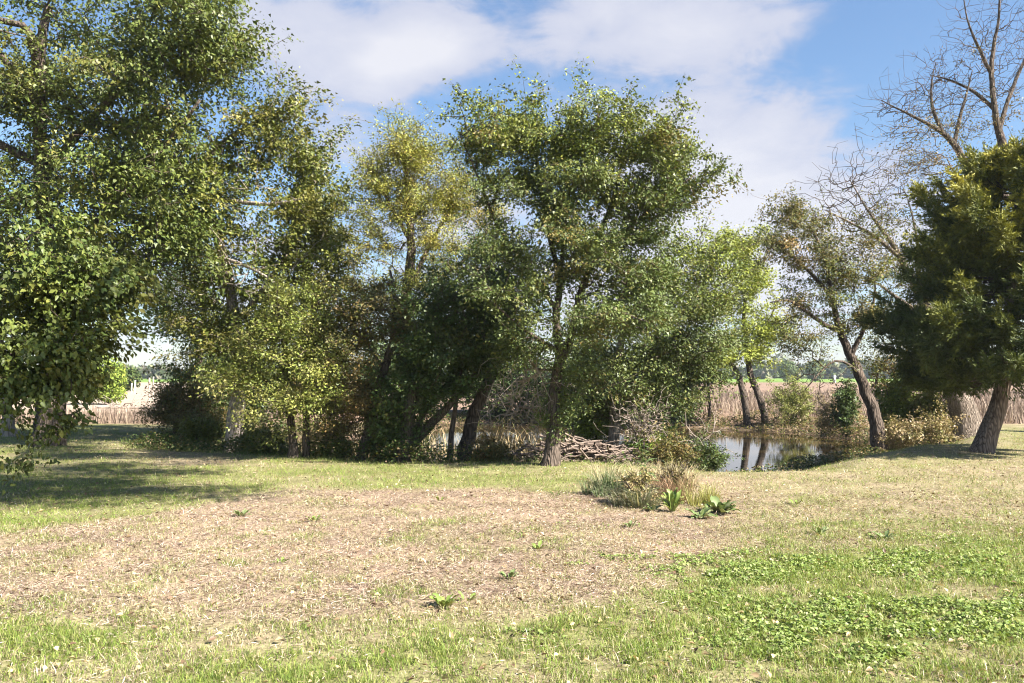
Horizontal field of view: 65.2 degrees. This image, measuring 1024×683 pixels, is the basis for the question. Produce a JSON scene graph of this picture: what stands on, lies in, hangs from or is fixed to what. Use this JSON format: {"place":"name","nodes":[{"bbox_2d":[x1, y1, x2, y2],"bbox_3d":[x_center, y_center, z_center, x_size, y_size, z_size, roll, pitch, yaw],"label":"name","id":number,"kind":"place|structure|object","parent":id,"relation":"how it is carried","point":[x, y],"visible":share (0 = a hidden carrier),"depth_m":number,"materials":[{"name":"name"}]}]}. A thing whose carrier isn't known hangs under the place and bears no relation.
{"place":"outdoors","nodes":[
{"label":"outdoors","id":0,"kind":"place"},
{"bbox_2d":[0,378,1023,682],"bbox_3d":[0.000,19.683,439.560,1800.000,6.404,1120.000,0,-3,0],"label":"ground","id":1,"kind":"structure","parent":0,"point":[470,482],"depth_m":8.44,"materials":[{"name":"plant"}]},
{"bbox_2d":[0,210,33,436],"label":"shaded tree","id":2,"kind":"object","parent":1,"relation":"on","point":[7,433],"visible":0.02,"depth_m":22.97,"materials":[{"name":"green plant"}]},
{"bbox_2d":[2,246,92,434],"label":"shaded tree","id":3,"kind":"object","parent":1,"relation":"on","point":[36,417],"depth_m":23.77,"materials":[{"name":"green plant"}]},
{"bbox_2d":[0,185,190,495],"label":"mulberry tree","id":4,"kind":"object","parent":1,"relation":"on","point":[67,357],"visible":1,"depth_m":10.86,"materials":[{"name":"green plant"}]},
{"bbox_2d":[81,353,127,404],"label":"willow bush","id":5,"kind":"object","parent":1,"relation":"on","point":[117,392],"visible":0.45,"depth_m":49.70,"materials":[{"name":"green plant"}]},
{"bbox_2d":[94,395,150,408],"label":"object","id":6,"kind":"object","parent":1,"relation":"on","point":[115,406],"visible":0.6,"depth_m":43.79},
{"bbox_2d":[118,364,142,390],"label":"tree","id":7,"kind":"object","parent":1,"relation":"on","point":[133,375],"visible":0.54,"depth_m":94.56,"materials":[{"name":"green plant"}]},
{"bbox_2d":[0,403,301,423],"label":"dry field crop","id":8,"kind":"object","parent":1,"relation":"on","point":[123,416],"visible":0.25,"depth_m":30.29,"materials":[{"name":"plant"}]},
{"bbox_2d":[0,0,303,446],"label":"overhanging tree","id":9,"kind":"object","parent":1,"relation":"on","point":[139,180],"visible":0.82,"depth_m":18.36,"materials":[{"name":"green plant"}]},
{"bbox_2d":[25,361,281,378],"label":"wood","id":10,"kind":"object","parent":1,"relation":"on","point":[155,372],"visible":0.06,"depth_m":325.57,"materials":[{"name":"green plant"}]},
{"bbox_2d":[131,355,229,443],"bbox_3d":[-9.824,1.743,23.856,3.151,2.884,3.396,0,-3,0],"label":"round shrub","id":11,"kind":"object","parent":1,"relation":"on","point":[168,414],"visible":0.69,"depth_m":23.70,"materials":[{"name":"green plant"}]},
{"bbox_2d":[135,258,244,429],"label":"dark leafy tree","id":12,"kind":"object","parent":1,"relation":"on","point":[199,361],"visible":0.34,"depth_m":24.58,"materials":[{"name":"green plant"}]},
{"bbox_2d":[163,401,227,451],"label":"bank shrub","id":13,"kind":"object","parent":1,"relation":"on","point":[194,428],"visible":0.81,"depth_m":21.75,"materials":[{"name":"green plant"}]},
{"bbox_2d":[161,326,287,435],"bbox_3d":[-10.528,1.361,30.033,5.077,4.683,5.628,1,-3,-25],"label":"thicket shrub","id":14,"kind":"object","parent":1,"relation":"on","point":[248,408],"visible":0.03,"depth_m":29.52,"materials":[{"name":"green plant"}]},
{"bbox_2d":[83,43,397,452],"bbox_3d":[-6.461,-2.046,20.643,7.812,10.377,5.131,0,-3,0],"label":"leaning crown tree","id":15,"kind":"object","parent":1,"relation":"on","point":[303,208],"visible":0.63,"depth_m":20.01,"materials":[{"name":"green plant"}]},
{"bbox_2d":[232,508,251,515],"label":"lawn weed","id":16,"kind":"object","parent":1,"relation":"on","point":[243,512],"visible":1,"depth_m":9.66,"materials":[{"name":"green plant"}]},
{"bbox_2d":[205,411,286,453],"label":"bank shrub","id":17,"kind":"object","parent":1,"relation":"on","point":[241,436],"visible":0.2,"depth_m":19.31,"materials":[{"name":"green plant"}]},
{"bbox_2d":[226,423,300,455],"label":"bank shrub","id":18,"kind":"object","parent":1,"relation":"on","point":[259,434],"visible":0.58,"depth_m":18.25,"materials":[{"name":"green plant"}]},
{"bbox_2d":[271,557,288,562],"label":"lawn weed","id":19,"kind":"object","parent":1,"relation":"on","point":[283,559],"visible":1,"depth_m":7.30,"materials":[{"name":"green plant"}]},
{"bbox_2d":[195,247,381,457],"bbox_3d":[-4.597,0.242,16.582,3.996,4.534,3.569,0,-3,0],"label":"layered tree","id":20,"kind":"object","parent":1,"relation":"on","point":[306,349],"visible":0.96,"depth_m":16.46,"materials":[{"name":"green plant"}]},
{"bbox_2d":[306,515,321,520],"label":"lawn weed","id":21,"kind":"object","parent":1,"relation":"on","point":[313,518],"visible":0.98,"depth_m":9.36,"materials":[{"name":"green plant"}]},
{"bbox_2d":[269,318,376,420],"bbox_3d":[-8.866,0.971,37.913,7.241,5.446,5.305,0,-3,0],"label":"thicket shrub","id":22,"kind":"object","parent":1,"relation":"on","point":[354,371],"visible":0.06,"depth_m":37.39,"materials":[{"name":"green plant"}]},
{"bbox_2d":[296,406,359,454],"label":"bank shrub","id":23,"kind":"object","parent":1,"relation":"on","point":[326,435],"visible":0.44,"depth_m":17.22,"materials":[{"name":"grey plant"}]},
{"bbox_2d":[307,431,357,459],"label":"bank shrub","id":24,"kind":"object","parent":1,"relation":"on","point":[322,456],"visible":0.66,"depth_m":16.98,"materials":[{"name":"green plant"}]},
{"bbox_2d":[301,253,441,461],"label":"slanted tree","id":25,"kind":"object","parent":1,"relation":"on","point":[361,396],"visible":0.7,"depth_m":16.74,"materials":[{"name":"green plant"}]},
{"bbox_2d":[335,418,423,462],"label":"bank shrub","id":26,"kind":"object","parent":1,"relation":"on","point":[360,434],"visible":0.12,"depth_m":17.05,"materials":[{"name":"green plant"}]},
{"bbox_2d":[347,327,461,411],"bbox_3d":[-5.852,1.281,39.948,7.478,5.070,6.163,-1,-3,25],"label":"thicket shrub","id":27,"kind":"object","parent":1,"relation":"on","point":[383,351],"visible":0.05,"depth_m":39.53,"materials":[{"name":"green plant"}]},
{"bbox_2d":[318,98,520,399],"bbox_3d":[-2.122,-1.107,18.762,4.959,8.762,3.611,1,-3,-12],"label":"yellow topped tree","id":28,"kind":"object","parent":1,"relation":"on","point":[407,158],"visible":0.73,"depth_m":18.45,"materials":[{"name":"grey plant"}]},
{"bbox_2d":[345,249,528,463],"bbox_3d":[-1.593,0.424,16.595,3.992,4.548,3.392,0,-3,0],"label":"ivy clad tree","id":29,"kind":"object","parent":1,"relation":"on","point":[418,371],"visible":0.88,"depth_m":16.21,"materials":[{"name":"green plant"}]},
{"bbox_2d":[429,593,459,607],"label":"lawn weed","id":30,"kind":"object","parent":1,"relation":"on","point":[442,601],"visible":0.98,"depth_m":5.90,"materials":[{"name":"green plant"}]},
{"bbox_2d":[436,291,498,462],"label":"slim tree","id":31,"kind":"object","parent":1,"relation":"on","point":[452,427],"visible":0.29,"depth_m":16.69,"materials":[{"name":"green plant"}]},
{"bbox_2d":[458,591,476,601],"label":"lawn weed","id":32,"kind":"object","parent":1,"relation":"on","point":[471,596],"visible":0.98,"depth_m":6.09,"materials":[{"name":"green plant"}]},
{"bbox_2d":[410,203,552,461],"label":"stout leaning tree","id":33,"kind":"object","parent":1,"relation":"on","point":[472,416],"visible":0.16,"depth_m":17.43,"materials":[{"name":"green plant"}]},
{"bbox_2d":[345,360,638,378],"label":"wood","id":34,"kind":"object","parent":1,"relation":"on","point":[522,374],"visible":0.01,"depth_m":369.11,"materials":[{"name":"green plant"}]},
{"bbox_2d":[441,309,551,424],"bbox_3d":[-0.594,0.342,39.259,6.891,7.429,5.359,0,-3,0],"label":"thicket shrub","id":35,"kind":"object","parent":1,"relation":"on","point":[499,409],"visible":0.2,"depth_m":38.90,"materials":[{"name":"plant"}]},
{"bbox_2d":[463,427,530,462],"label":"bank shrub","id":36,"kind":"object","parent":1,"relation":"on","point":[493,445],"visible":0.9,"depth_m":16.20,"materials":[{"name":"green plant"}]},
{"bbox_2d":[465,434,537,460],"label":"fallen branch","id":37,"kind":"object","parent":1,"relation":"on","point":[530,446],"visible":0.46,"depth_m":16.87,"materials":[{"name":"wood"}]},
{"bbox_2d":[499,569,518,578],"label":"lawn weed","id":38,"kind":"object","parent":1,"relation":"on","point":[510,574],"visible":0.99,"depth_m":6.75,"materials":[{"name":"green plant"}]},
{"bbox_2d":[0,434,1023,682],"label":"dry thatch","id":39,"kind":"object","parent":1,"relation":"on","point":[352,560],"visible":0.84,"depth_m":7.55,"materials":[{"name":"plant"}]},
{"bbox_2d":[1,361,1023,682],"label":"fallen leaves","id":40,"kind":"object","parent":1,"relation":"on","point":[479,571],"depth_m":7.54,"materials":[{"name":"brown plant"}]},
{"bbox_2d":[477,334,570,427],"bbox_3d":[0.225,0.716,15.521,1.750,1.945,1.781,1,-3,-24],"label":"bare shrub","id":41,"kind":"object","parent":1,"relation":"on","point":[525,378],"visible":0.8,"depth_m":15.47,"materials":[{"name":"brown plant"}]},
{"bbox_2d":[123,407,949,471],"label":"undergrowth","id":42,"kind":"object","parent":1,"relation":"on","point":[172,444],"visible":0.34,"depth_m":19.16,"materials":[{"name":"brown plant"}]},
{"bbox_2d":[529,540,546,549],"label":"lawn weed","id":43,"kind":"object","parent":1,"relation":"on","point":[537,547],"visible":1,"depth_m":7.91,"materials":[{"name":"green plant"}]},
{"bbox_2d":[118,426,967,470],"bbox_3d":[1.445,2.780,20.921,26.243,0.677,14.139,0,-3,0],"label":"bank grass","id":44,"kind":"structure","parent":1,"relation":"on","point":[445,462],"depth_m":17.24,"materials":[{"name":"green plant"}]},
{"bbox_2d":[508,296,628,424],"bbox_3d":[3.142,0.880,37.894,7.039,6.417,5.997,-1,-3,19],"label":"thicket shrub","id":45,"kind":"object","parent":1,"relation":"on","point":[546,380],"visible":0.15,"depth_m":37.34,"materials":[{"name":"green plant"}]},
{"bbox_2d":[425,52,753,465],"bbox_3d":[1.590,-1.507,15.416,6.324,8.022,4.699,0,-3,0],"label":"elm tree","id":46,"kind":"object","parent":1,"relation":"on","point":[521,135],"visible":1,"depth_m":15.04,"materials":[{"name":"green plant"}]},
{"bbox_2d":[508,433,687,470],"bbox_3d":[1.667,2.459,16.837,4.042,1.057,2.266,0,-3,0],"label":"stick pile","id":47,"kind":"object","parent":1,"relation":"on","point":[586,449],"visible":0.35,"depth_m":16.53,"materials":[{"name":"brown wood"}]},
{"bbox_2d":[561,384,640,446],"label":"bank shrub","id":48,"kind":"object","parent":1,"relation":"on","point":[586,429],"visible":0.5,"depth_m":18.19,"materials":[{"name":"plant"}]},
{"bbox_2d":[573,460,645,497],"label":"grass tuft","id":49,"kind":"object","parent":1,"relation":"on","point":[605,482],"visible":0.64,"depth_m":11.45,"materials":[{"name":"green plant"}]},
{"bbox_2d":[596,481,663,508],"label":"grass tuft","id":50,"kind":"object","parent":1,"relation":"on","point":[640,502],"visible":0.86,"depth_m":10.49,"materials":[{"name":"green plant"}]},
{"bbox_2d":[625,520,637,527],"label":"lawn weed","id":51,"kind":"object","parent":1,"relation":"on","point":[629,523],"visible":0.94,"depth_m":9.05,"materials":[{"name":"green plant"}]},
{"bbox_2d":[593,382,678,457],"bbox_3d":[2.600,1.912,16.839,1.772,2.118,1.491,0,-3,0],"label":"dry brush","id":52,"kind":"object","parent":1,"relation":"on","point":[645,431],"visible":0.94,"depth_m":16.78,"materials":[{"name":"grey plant"}]},
{"bbox_2d":[611,466,664,502],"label":"leafy weed","id":53,"kind":"object","parent":1,"relation":"on","point":[637,480],"visible":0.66,"depth_m":10.67,"materials":[{"name":"grey plant"}]},
{"bbox_2d":[576,457,704,486],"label":"dry sedge","id":54,"kind":"object","parent":1,"relation":"on","point":[655,470],"visible":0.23,"depth_m":12.86,"materials":[{"name":"plant"}]},
{"bbox_2d":[632,439,660,488],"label":"weed stalk","id":55,"kind":"object","parent":1,"relation":"on","point":[643,459],"visible":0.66,"depth_m":11.11,"materials":[{"name":"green plant"}]},
{"bbox_2d":[529,204,772,445],"bbox_3d":[3.429,0.004,17.946,5.052,6.175,4.242,-2,-3,33],"label":"bushy tree","id":56,"kind":"object","parent":1,"relation":"on","point":[696,362],"visible":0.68,"depth_m":17.56,"materials":[{"name":"green plant"}]},
{"bbox_2d":[642,503,662,509],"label":"broadleaf plant","id":57,"kind":"object","parent":1,"relation":"on","point":[653,507],"visible":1,"depth_m":10.17,"materials":[{"name":"green plant"}]},
{"bbox_2d":[621,424,686,462],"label":"bank shrub","id":58,"kind":"object","parent":1,"relation":"on","point":[631,444],"visible":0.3,"depth_m":17.25,"materials":[{"name":"green plant"}]},
{"bbox_2d":[609,322,718,428],"bbox_3d":[6.678,1.339,36.202,5.249,5.558,5.732,-1,-3,19],"label":"thicket shrub","id":59,"kind":"object","parent":1,"relation":"on","point":[673,417],"visible":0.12,"depth_m":35.30,"materials":[{"name":"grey plant"}]},
{"bbox_2d":[655,487,683,511],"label":"dock plant","id":60,"kind":"object","parent":1,"relation":"on","point":[672,502],"visible":1,"depth_m":10.14,"materials":[{"name":"green plant"}]},
{"bbox_2d":[633,420,707,470],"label":"bank shrub","id":61,"kind":"object","parent":1,"relation":"on","point":[673,452],"visible":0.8,"depth_m":16.28,"materials":[{"name":"green plant"}]},
{"bbox_2d":[647,465,703,502],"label":"dry sedge","id":62,"kind":"object","parent":1,"relation":"on","point":[664,489],"visible":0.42,"depth_m":11.00,"materials":[{"name":"plant"}]},
{"bbox_2d":[650,458,700,491],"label":"leafy weed","id":63,"kind":"object","parent":1,"relation":"on","point":[670,471],"visible":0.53,"depth_m":11.49,"materials":[{"name":"plant"}]},
{"bbox_2d":[659,400,737,457],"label":"fallen branch","id":64,"kind":"object","parent":1,"relation":"on","point":[712,433],"visible":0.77,"depth_m":17.05,"materials":[{"name":"brown wood"}]},
{"bbox_2d":[686,506,717,517],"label":"broadleaf plant","id":65,"kind":"object","parent":1,"relation":"on","point":[703,512],"visible":0.98,"depth_m":9.75,"materials":[{"name":"green plant"}]},
{"bbox_2d":[673,472,738,505],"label":"grass tuft","id":66,"kind":"object","parent":1,"relation":"on","point":[702,497],"visible":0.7,"depth_m":10.67,"materials":[{"name":"green plant"}]},
{"bbox_2d":[668,421,744,471],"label":"bank shrub","id":67,"kind":"object","parent":1,"relation":"on","point":[714,458],"visible":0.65,"depth_m":16.74,"materials":[{"name":"green plant"}]},
{"bbox_2d":[691,339,732,422],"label":"sapling","id":68,"kind":"object","parent":1,"relation":"on","point":[709,410],"visible":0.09,"depth_m":36.32,"materials":[{"name":"green plant"}]},
{"bbox_2d":[703,495,741,512],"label":"broadleaf plant","id":69,"kind":"object","parent":1,"relation":"on","point":[716,504],"visible":0.93,"depth_m":10.04,"materials":[{"name":"green plant"}]},
{"bbox_2d":[715,365,729,378],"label":"tree","id":70,"kind":"object","parent":1,"relation":"on","point":[722,368],"visible":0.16,"depth_m":238.22,"materials":[{"name":"green plant"}]},
{"bbox_2d":[463,518,1023,674],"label":"ground cover","id":71,"kind":"object","parent":1,"relation":"on","point":[972,620],"visible":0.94,"depth_m":5.77,"materials":[{"name":"green plant"}]},
{"bbox_2d":[690,220,804,426],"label":"twin trunk tree","id":72,"kind":"object","parent":1,"relation":"on","point":[756,352],"visible":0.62,"depth_m":34.84,"materials":[{"name":"green plant"}]},
{"bbox_2d":[777,359,797,381],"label":"tree","id":73,"kind":"object","parent":1,"relation":"on","point":[790,368],"visible":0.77,"depth_m":238.73,"materials":[{"name":"green plant"}]},
{"bbox_2d":[760,363,817,426],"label":"bank shrub","id":74,"kind":"object","parent":1,"relation":"on","point":[794,399],"visible":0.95,"depth_m":33.81,"materials":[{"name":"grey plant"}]},
{"bbox_2d":[565,387,1023,424],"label":"dry field crop","id":75,"kind":"object","parent":1,"relation":"on","point":[1016,409],"visible":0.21,"depth_m":45.48,"materials":[{"name":"plant"}]},
{"bbox_2d":[702,353,902,378],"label":"wood","id":76,"kind":"object","parent":1,"relation":"on","point":[837,370],"visible":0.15,"depth_m":358.44,"materials":[{"name":"green plant"}]},
{"bbox_2d":[805,359,826,381],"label":"tree","id":77,"kind":"object","parent":1,"relation":"on","point":[822,373],"visible":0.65,"depth_m":238.73,"materials":[{"name":"green plant"}]},
{"bbox_2d":[810,524,828,533],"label":"lawn weed","id":78,"kind":"object","parent":1,"relation":"on","point":[824,529],"visible":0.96,"depth_m":8.69,"materials":[{"name":"green plant"}]},
{"bbox_2d":[725,182,916,452],"bbox_3d":[9.484,-0.591,23.387,5.943,8.044,5.202,0,-3,0],"label":"forked leaning tree","id":79,"kind":"object","parent":1,"relation":"on","point":[794,211],"visible":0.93,"depth_m":23.36,"materials":[{"name":"green plant"}]},
{"bbox_2d":[805,384,863,436],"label":"bank shrub","id":80,"kind":"object","parent":1,"relation":"on","point":[825,421],"visible":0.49,"depth_m":30.26,"materials":[{"name":"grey plant"}]},
{"bbox_2d":[821,374,862,438],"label":"vine column","id":81,"kind":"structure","parent":1,"relation":"on","point":[844,403],"depth_m":29.30,"materials":[{"name":"green plant"}]},
{"bbox_2d":[781,126,981,441],"bbox_3d":[11.379,-1.812,24.385,6.024,9.823,4.439,0,-3,0],"label":"tall bare tree","id":82,"kind":"object","parent":1,"relation":"on","point":[968,427],"visible":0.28,"depth_m":24.19,"materials":[{"name":"brown plant"}]},
{"bbox_2d":[872,530,896,539],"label":"lawn weed","id":83,"kind":"object","parent":1,"relation":"on","point":[881,534],"visible":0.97,"depth_m":8.44,"materials":[{"name":"green plant"}]},
{"bbox_2d":[862,366,923,434],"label":"bank shrub","id":84,"kind":"object","parent":1,"relation":"on","point":[890,401],"visible":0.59,"depth_m":25.25,"materials":[{"name":"green plant"}]},
{"bbox_2d":[874,410,936,450],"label":"bank shrub","id":85,"kind":"object","parent":1,"relation":"on","point":[900,436],"visible":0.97,"depth_m":23.25,"materials":[{"name":"yellow plant"}]},
{"bbox_2d":[896,389,949,444],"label":"bank shrub","id":86,"kind":"object","parent":1,"relation":"on","point":[927,404],"visible":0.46,"depth_m":24.75,"materials":[{"name":"green plant"}]},
{"bbox_2d":[851,129,1023,452],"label":"cedar tree","id":87,"kind":"object","parent":1,"relation":"on","point":[967,254],"visible":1,"depth_m":17.67,"materials":[{"name":"green plant"}]},
{"bbox_2d":[854,0,1023,211],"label":"autumn tree","id":88,"kind":"object","parent":1,"relation":"on","point":[998,121],"visible":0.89,"depth_m":24.95,"materials":[{"name":"grey plant"}]},
{"bbox_2d":[914,400,969,444],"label":"bank shrub","id":89,"kind":"object","parent":1,"relation":"on","point":[937,429],"visible":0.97,"depth_m":23.29,"materials":[{"name":"yellow plant"}]},
{"bbox_2d":[0,0,1023,369],"label":"sky","id":90,"kind":"structure","parent":0,"point":[779,82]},
{"bbox_2d":[221,425,869,471],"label":"pond water","id":91,"kind":"structure","parent":0,"point":[759,448],"depth_m":27.72,"materials":[{"name":"grey liquid"}]},
{"bbox_2d":[298,422,632,461],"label":"reeds","id":92,"kind":"object","parent":91,"relation":"in","point":[433,442],"visible":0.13,"depth_m":22.62,"materials":[{"name":"plant"}]}
]}

